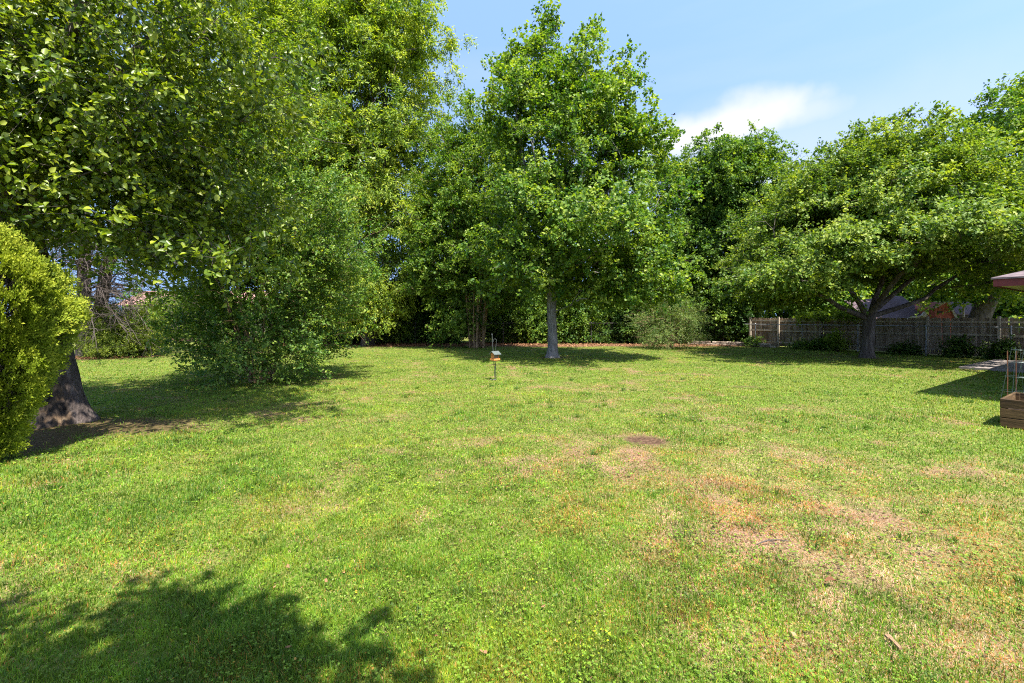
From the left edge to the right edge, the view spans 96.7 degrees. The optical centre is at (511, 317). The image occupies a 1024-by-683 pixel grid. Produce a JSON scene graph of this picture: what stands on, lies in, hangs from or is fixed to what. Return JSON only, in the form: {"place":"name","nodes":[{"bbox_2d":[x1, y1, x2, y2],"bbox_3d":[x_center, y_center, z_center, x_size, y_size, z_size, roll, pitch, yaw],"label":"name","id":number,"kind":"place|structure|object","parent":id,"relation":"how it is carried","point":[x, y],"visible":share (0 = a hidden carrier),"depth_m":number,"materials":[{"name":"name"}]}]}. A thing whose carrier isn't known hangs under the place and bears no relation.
{"place":"outdoors","nodes":[
{"label":"outdoors","id":0,"kind":"place"},
{"bbox_2d":[117,291,266,331],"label":"house","id":1,"kind":"structure","parent":0,"point":[128,302],"depth_m":56.87,"materials":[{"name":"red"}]},
{"bbox_2d":[0,319,1023,682],"bbox_3d":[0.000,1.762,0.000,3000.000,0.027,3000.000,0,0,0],"label":"lawn","id":2,"kind":"structure","parent":0,"point":[98,429],"depth_m":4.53,"materials":[{"name":"plant"}]},
{"bbox_2d":[0,221,94,459],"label":"arborvitae","id":3,"kind":"object","parent":2,"relation":"on","point":[43,303],"visible":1,"depth_m":5.62,"materials":[{"name":"green plant"}]},
{"bbox_2d":[2,8,212,349],"bbox_3d":[-19.769,-7.365,20.126,12.133,18.630,10.084,0,0,0],"label":"tree","id":4,"kind":"object","parent":2,"relation":"on","point":[102,281],"visible":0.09,"depth_m":19.91,"materials":[{"name":"green plant"}]},
{"bbox_2d":[4,17,230,357],"bbox_3d":[-19.329,-6.742,19.930,13.530,17.805,10.372,0,0,0],"label":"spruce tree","id":5,"kind":"object","parent":2,"relation":"on","point":[86,288],"visible":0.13,"depth_m":19.55,"materials":[{"name":"green plant"}]},
{"bbox_2d":[73,295,183,358],"bbox_3d":[-17.950,0.586,20.695,5.464,3.361,4.151,0,0,0],"label":"juniper shrub","id":6,"kind":"object","parent":2,"relation":"on","point":[111,343],"visible":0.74,"depth_m":20.13,"materials":[{"name":"green plant"}]},
{"bbox_2d":[133,296,177,337],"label":"bush","id":7,"kind":"object","parent":2,"relation":"on","point":[153,301],"visible":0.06,"depth_m":37.05,"materials":[{"name":"green plant"}]},
{"bbox_2d":[155,296,205,337],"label":"bush","id":8,"kind":"object","parent":2,"relation":"on","point":[176,313],"visible":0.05,"depth_m":35.76,"materials":[{"name":"green plant"}]},
{"bbox_2d":[0,0,378,428],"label":"shade tree","id":9,"kind":"object","parent":2,"relation":"on","point":[99,139],"visible":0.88,"depth_m":6.71,"materials":[{"name":"green plant"}]},
{"bbox_2d":[177,294,262,338],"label":"bush","id":10,"kind":"object","parent":2,"relation":"on","point":[216,317],"visible":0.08,"depth_m":35.77,"materials":[{"name":"green plant"}]},
{"bbox_2d":[59,75,417,394],"bbox_3d":[-6.898,-1.944,12.936,8.041,9.051,7.074,0,0,-17],"label":"crape myrtle","id":11,"kind":"object","parent":2,"relation":"on","point":[230,353],"visible":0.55,"depth_m":12.01,"materials":[{"name":"green plant"}]},
{"bbox_2d":[144,0,400,284],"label":"tall oak","id":12,"kind":"object","parent":2,"relation":"on","point":[271,11],"visible":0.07,"depth_m":30.43,"materials":[{"name":"green plant"}]},
{"bbox_2d":[250,286,323,342],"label":"hedge bush","id":13,"kind":"object","parent":2,"relation":"on","point":[295,315],"visible":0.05,"depth_m":31.34,"materials":[{"name":"green plant"}]},
{"bbox_2d":[293,293,331,341],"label":"hedge bush","id":14,"kind":"object","parent":2,"relation":"on","point":[309,320],"visible":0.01,"depth_m":31.20,"materials":[{"name":"green plant"}]},
{"bbox_2d":[193,0,479,344],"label":"willow oak","id":15,"kind":"object","parent":2,"relation":"on","point":[362,34],"visible":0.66,"depth_m":27.53,"materials":[{"name":"green plant"}]},
{"bbox_2d":[308,315,380,342],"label":"hedge bush","id":16,"kind":"object","parent":2,"relation":"on","point":[354,340],"visible":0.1,"depth_m":30.67,"materials":[{"name":"green plant"}]},
{"bbox_2d":[286,241,418,346],"bbox_3d":[-9.837,-1.508,28.297,7.943,6.780,8.146,0,0,19],"label":"oak sapling","id":17,"kind":"object","parent":2,"relation":"on","point":[385,303],"visible":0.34,"depth_m":27.41,"materials":[{"name":"green plant"}]},
{"bbox_2d":[357,274,423,343],"bbox_3d":[-8.617,-0.555,32.238,6.257,5.653,4.232,0,0,0],"label":"hedge bush","id":18,"kind":"object","parent":2,"relation":"on","point":[385,338],"visible":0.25,"depth_m":31.36,"materials":[{"name":"green plant"}]},
{"bbox_2d":[378,268,453,343],"bbox_3d":[-6.598,-1.118,32.269,6.064,6.665,4.213,0,0,0],"label":"hedge bush","id":19,"kind":"object","parent":2,"relation":"on","point":[420,307],"visible":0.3,"depth_m":31.36,"materials":[{"name":"green plant"}]},
{"bbox_2d":[418,288,487,343],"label":"hedge bush","id":20,"kind":"object","parent":2,"relation":"on","point":[447,340],"visible":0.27,"depth_m":30.94,"materials":[{"name":"green plant"}]},
{"bbox_2d":[382,90,544,348],"bbox_3d":[-1.951,-5.438,27.213,10.899,15.468,9.290,0,0,0],"label":"crape myrtle","id":21,"kind":"object","parent":2,"relation":"on","point":[458,192],"visible":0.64,"depth_m":25.66,"materials":[{"name":"green plant"}]},
{"bbox_2d":[489,351,500,379],"bbox_3d":[-0.481,1.391,12.839,0.260,0.918,0.248,0,0,-42],"label":"bird feeder","id":22,"kind":"object","parent":2,"relation":"on","point":[495,355],"visible":0.96,"depth_m":12.80,"materials":[{"name":"brown wood"}]},
{"bbox_2d":[474,274,534,342],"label":"hedge bush","id":23,"kind":"object","parent":2,"relation":"on","point":[493,324],"visible":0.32,"depth_m":31.70,"materials":[{"name":"green plant"}]},
{"bbox_2d":[0,351,1023,682],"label":"lawn clover","id":24,"kind":"object","parent":2,"relation":"on","point":[506,641],"visible":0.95,"depth_m":3.22,"materials":[{"name":"green plant"}]},
{"bbox_2d":[38,341,990,682],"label":"leaf litter","id":25,"kind":"object","parent":2,"relation":"on","point":[496,411],"visible":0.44,"depth_m":28.69,"materials":[{"name":"brown plant"}]},
{"bbox_2d":[312,322,723,343],"bbox_3d":[-2.200,1.040,31.000,33.600,1.520,0.072,0,0,0],"label":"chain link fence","id":26,"kind":"object","parent":2,"relation":"on","point":[532,334],"visible":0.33,"depth_m":30.99,"materials":[{"name":"metal"}]},
{"bbox_2d":[493,294,559,343],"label":"hedge bush","id":27,"kind":"object","parent":2,"relation":"on","point":[531,322],"visible":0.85,"depth_m":30.95,"materials":[{"name":"green plant"}]},
{"bbox_2d":[545,295,602,343],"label":"hedge bush","id":28,"kind":"object","parent":2,"relation":"on","point":[570,325],"visible":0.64,"depth_m":30.95,"materials":[{"name":"green plant"}]},
{"bbox_2d":[450,0,705,357],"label":"maple tree","id":29,"kind":"object","parent":2,"relation":"on","point":[552,261],"visible":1,"depth_m":18.20,"materials":[{"name":"green plant"}]},
{"bbox_2d":[579,292,627,343],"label":"hedge bush","id":30,"kind":"object","parent":2,"relation":"on","point":[601,324],"visible":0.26,"depth_m":31.46,"materials":[{"name":"green plant"}]},
{"bbox_2d":[593,299,673,343],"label":"hedge bush","id":31,"kind":"object","parent":2,"relation":"on","point":[624,330],"visible":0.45,"depth_m":30.91,"materials":[{"name":"green plant"}]},
{"bbox_2d":[620,289,719,350],"bbox_3d":[9.087,0.402,26.139,5.298,4.645,4.612,0,0,27],"label":"feathery shrub","id":32,"kind":"object","parent":2,"relation":"on","point":[687,322],"visible":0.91,"depth_m":25.69,"materials":[{"name":"green plant"}]},
{"bbox_2d":[628,281,711,341],"bbox_3d":[10.705,-0.572,32.384,6.420,5.706,4.310,0,0,0],"label":"hedge bush","id":33,"kind":"object","parent":2,"relation":"on","point":[676,318],"visible":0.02,"depth_m":31.13,"materials":[{"name":"green plant"}]},
{"bbox_2d":[675,271,737,342],"bbox_3d":[13.520,-0.494,32.319,5.853,5.963,4.343,0,0,-19],"label":"hedge bush","id":34,"kind":"object","parent":2,"relation":"on","point":[711,327],"visible":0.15,"depth_m":31.14,"materials":[{"name":"green plant"}]},
{"bbox_2d":[633,119,828,339],"bbox_3d":[15.168,-5.734,32.076,14.510,15.221,11.077,0,0,0],"label":"hackberry tree","id":35,"kind":"object","parent":2,"relation":"on","point":[727,171],"visible":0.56,"depth_m":29.99,"materials":[{"name":"green plant"}]},
{"bbox_2d":[688,341,777,347],"bbox_3d":[13.857,1.627,28.717,5.343,0.250,0.821,0,0,43],"label":"stone edging","id":36,"kind":"object","parent":2,"relation":"on","point":[770,345],"visible":0.8,"depth_m":28.68,"materials":[{"name":"grey stone"}]},
{"bbox_2d":[698,286,768,343],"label":"hedge bush","id":37,"kind":"object","parent":2,"relation":"on","point":[738,331],"visible":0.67,"depth_m":30.73,"materials":[{"name":"green plant"}]},
{"bbox_2d":[741,334,765,346],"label":"fence plant","id":38,"kind":"object","parent":2,"relation":"on","point":[751,339],"visible":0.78,"depth_m":27.89,"materials":[{"name":"green plant"}]},
{"bbox_2d":[756,539,788,544],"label":"twig","id":39,"kind":"object","parent":2,"relation":"on","point":[770,540],"visible":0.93,"depth_m":3.52,"materials":[{"name":"beige wood"}]},
{"bbox_2d":[780,338,807,349],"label":"fence plant","id":40,"kind":"object","parent":2,"relation":"on","point":[798,345],"visible":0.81,"depth_m":25.63,"materials":[{"name":"green plant"}]},
{"bbox_2d":[761,292,847,328],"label":"distant tree","id":41,"kind":"object","parent":2,"relation":"on","point":[785,314],"visible":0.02,"depth_m":42.02,"materials":[{"name":"green plant"}]},
{"bbox_2d":[803,334,832,349],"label":"fence plant","id":42,"kind":"object","parent":2,"relation":"on","point":[816,344],"visible":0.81,"depth_m":24.84,"materials":[{"name":"green plant"}]},
{"bbox_2d":[791,305,868,326],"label":"fence vine","id":43,"kind":"object","parent":2,"relation":"on","point":[838,313],"visible":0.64,"depth_m":25.34,"materials":[{"name":"green plant"}]},
{"bbox_2d":[825,576,836,581],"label":"dry leaf","id":44,"kind":"object","parent":2,"relation":"on","point":[828,578],"visible":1,"depth_m":2.98,"materials":[{"name":"orange plant"}]},
{"bbox_2d":[822,327,854,351],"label":"fence plant","id":45,"kind":"object","parent":2,"relation":"on","point":[835,338],"visible":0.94,"depth_m":23.93,"materials":[{"name":"green plant"}]},
{"bbox_2d":[699,100,1023,357],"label":"spreading tree","id":46,"kind":"object","parent":2,"relation":"on","point":[879,210],"visible":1,"depth_m":17.59,"materials":[{"name":"green plant"}]},
{"bbox_2d":[823,285,907,328],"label":"distant tree","id":47,"kind":"object","parent":2,"relation":"on","point":[867,293],"visible":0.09,"depth_m":42.65,"materials":[{"name":"green plant"}]},
{"bbox_2d":[746,316,1023,358],"bbox_3d":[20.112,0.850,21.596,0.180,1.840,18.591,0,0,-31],"label":"wooden fence","id":48,"kind":"object","parent":2,"relation":"on","point":[792,332],"visible":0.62,"depth_m":22.67,"materials":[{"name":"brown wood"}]},
{"bbox_2d":[846,296,927,344],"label":"broken shed","id":49,"kind":"structure","parent":2,"relation":"on","point":[907,312],"depth_m":29.47,"materials":[{"name":"grey"}]},
{"bbox_2d":[884,634,902,649],"bbox_3d":[2.027,1.719,2.416,0.028,0.012,0.098,0,0,7],"label":"wood chip","id":50,"kind":"object","parent":2,"relation":"on","point":[890,638],"visible":1,"depth_m":2.42,"materials":[{"name":"beige wood"}]},
{"bbox_2d":[885,339,924,354],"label":"fence plant","id":51,"kind":"object","parent":2,"relation":"on","point":[901,348],"visible":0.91,"depth_m":21.74,"materials":[{"name":"green plant"}]},
{"bbox_2d":[892,278,956,302],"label":"distant tree","id":52,"kind":"object","parent":2,"relation":"on","point":[910,297],"visible":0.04,"depth_m":41.67,"materials":[{"name":"green plant"}]},
{"bbox_2d":[914,301,956,337],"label":"red shed","id":53,"kind":"structure","parent":2,"relation":"on","point":[951,314],"depth_m":28.00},
{"bbox_2d":[887,71,1023,339],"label":"leaning tree","id":54,"kind":"object","parent":2,"relation":"on","point":[985,305],"visible":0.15,"depth_m":25.84,"materials":[{"name":"green plant"}]},
{"bbox_2d":[935,334,986,358],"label":"fence plant","id":55,"kind":"object","parent":2,"relation":"on","point":[957,348],"visible":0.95,"depth_m":20.16,"materials":[{"name":"green plant"}]},
{"bbox_2d":[962,304,964,317],"bbox_3d":[27.388,0.465,27.600,0.111,2.670,0.111,0,0,-22],"label":"pale post","id":56,"kind":"object","parent":2,"relation":"on","point":[963,313],"visible":0.19,"depth_m":27.57,"materials":[{"name":"grey"}]},
{"bbox_2d":[951,291,1023,325],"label":"distant tree","id":57,"kind":"object","parent":2,"relation":"on","point":[1017,311],"visible":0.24,"depth_m":34.32,"materials":[{"name":"green plant"}]},
{"bbox_2d":[971,334,1023,360],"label":"fence plant","id":58,"kind":"object","parent":2,"relation":"on","point":[997,350],"visible":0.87,"depth_m":19.05,"materials":[{"name":"green plant"}]},
{"bbox_2d":[991,271,1023,291],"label":"house","id":59,"kind":"structure","parent":2,"relation":"on","point":[1013,281],"depth_m":9.43,"materials":[{"name":"red brick"}]},
{"bbox_2d":[1000,392,1023,428],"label":"planter box","id":60,"kind":"object","parent":2,"relation":"on","point":[1012,410],"visible":1,"depth_m":7.25,"materials":[{"name":"brown wood"}]},
{"bbox_2d":[0,0,1023,316],"label":"sky","id":61,"kind":"structure","parent":0,"point":[806,69],"materials":[{"name":"blue"}]},
{"bbox_2d":[950,302,971,317],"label":"dark shed","id":62,"kind":"structure","parent":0,"point":[968,310],"depth_m":29.30,"materials":[{"name":"grey"}]},
{"bbox_2d":[959,359,1023,372],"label":"concrete patio","id":63,"kind":"structure","parent":0,"point":[996,365],"depth_m":15.81,"materials":[{"name":"grey concrete"}]},
{"bbox_2d":[1007,351,1007,394],"bbox_3d":[10.457,1.248,9.600,0.020,1.123,0.018,0,0,0],"label":"garden stake","id":64,"kind":"object","parent":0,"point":[1007,372],"visible":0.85,"depth_m":9.60,"materials":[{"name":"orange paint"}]},
{"bbox_2d":[1001,348,1023,396],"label":"tomato cage","id":65,"kind":"object","parent":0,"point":[1014,368],"visible":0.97,"depth_m":9.38,"materials":[{"name":"grey metal"}]},
{"bbox_2d":[1015,351,1016,391],"bbox_3d":[10.968,1.260,9.900,0.020,1.101,0.018,0,0,0],"label":"garden stake","id":66,"kind":"object","parent":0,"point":[1016,370],"visible":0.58,"depth_m":9.89,"materials":[{"name":"orange paint"}]}
]}

